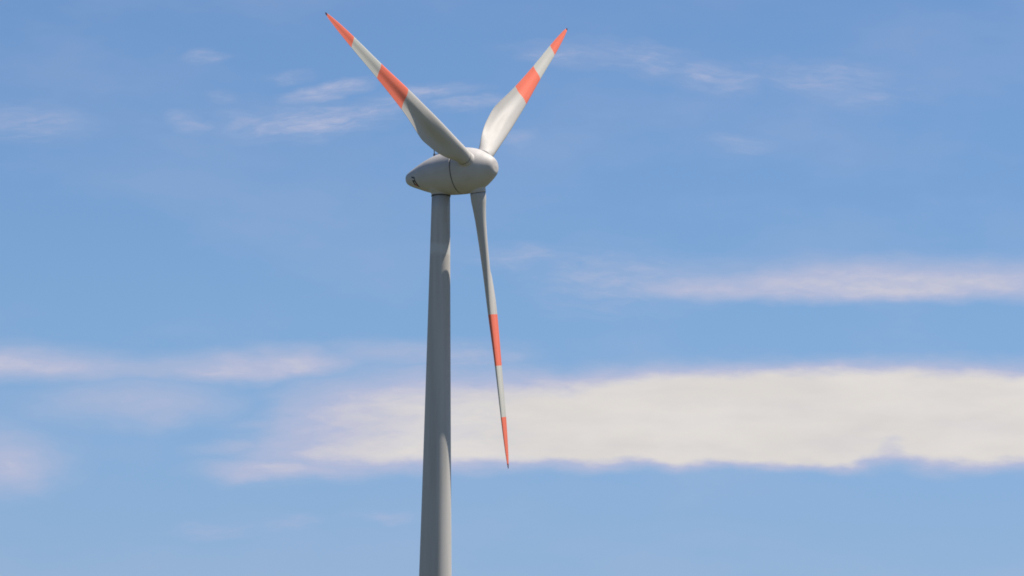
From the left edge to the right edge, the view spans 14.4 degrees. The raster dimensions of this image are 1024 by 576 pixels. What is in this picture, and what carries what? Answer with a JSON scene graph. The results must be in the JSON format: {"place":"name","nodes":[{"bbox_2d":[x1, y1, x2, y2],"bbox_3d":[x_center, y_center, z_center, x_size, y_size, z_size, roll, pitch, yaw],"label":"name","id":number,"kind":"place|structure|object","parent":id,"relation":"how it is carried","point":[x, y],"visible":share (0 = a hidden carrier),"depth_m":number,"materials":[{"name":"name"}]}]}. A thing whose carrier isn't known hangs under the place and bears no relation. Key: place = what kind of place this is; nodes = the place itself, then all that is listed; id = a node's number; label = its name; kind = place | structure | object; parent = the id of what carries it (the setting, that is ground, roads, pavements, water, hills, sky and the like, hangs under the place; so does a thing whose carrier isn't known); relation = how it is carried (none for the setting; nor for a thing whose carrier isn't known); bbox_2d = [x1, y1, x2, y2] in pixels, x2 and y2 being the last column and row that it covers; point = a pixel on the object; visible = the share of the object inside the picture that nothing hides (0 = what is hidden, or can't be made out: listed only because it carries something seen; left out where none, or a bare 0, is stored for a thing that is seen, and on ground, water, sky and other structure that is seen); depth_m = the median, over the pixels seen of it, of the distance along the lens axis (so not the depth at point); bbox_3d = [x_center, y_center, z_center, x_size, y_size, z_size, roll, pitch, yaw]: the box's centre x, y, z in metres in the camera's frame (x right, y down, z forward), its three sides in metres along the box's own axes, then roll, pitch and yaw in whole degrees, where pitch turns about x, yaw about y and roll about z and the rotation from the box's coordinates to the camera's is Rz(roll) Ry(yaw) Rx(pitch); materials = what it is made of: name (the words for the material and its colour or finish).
{"place":"outdoors","nodes":[
{"label":"outdoors","id":0,"kind":"place"},
{"bbox_2d":[0,0,1023,575],"label":"sky","id":1,"kind":"structure","parent":0,"point":[757,266],"materials":[{"name":"blue"}]},
{"bbox_3d":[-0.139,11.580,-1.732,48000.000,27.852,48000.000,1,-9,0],"label":"ground","id":2,"kind":"structure","parent":0,"visible":0},
{"bbox_2d":[325,12,566,575],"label":"wind turbine","id":3,"kind":"object","parent":2,"relation":"on","point":[455,166],"visible":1,"depth_m":471.12,"materials":[{"name":"paint"}]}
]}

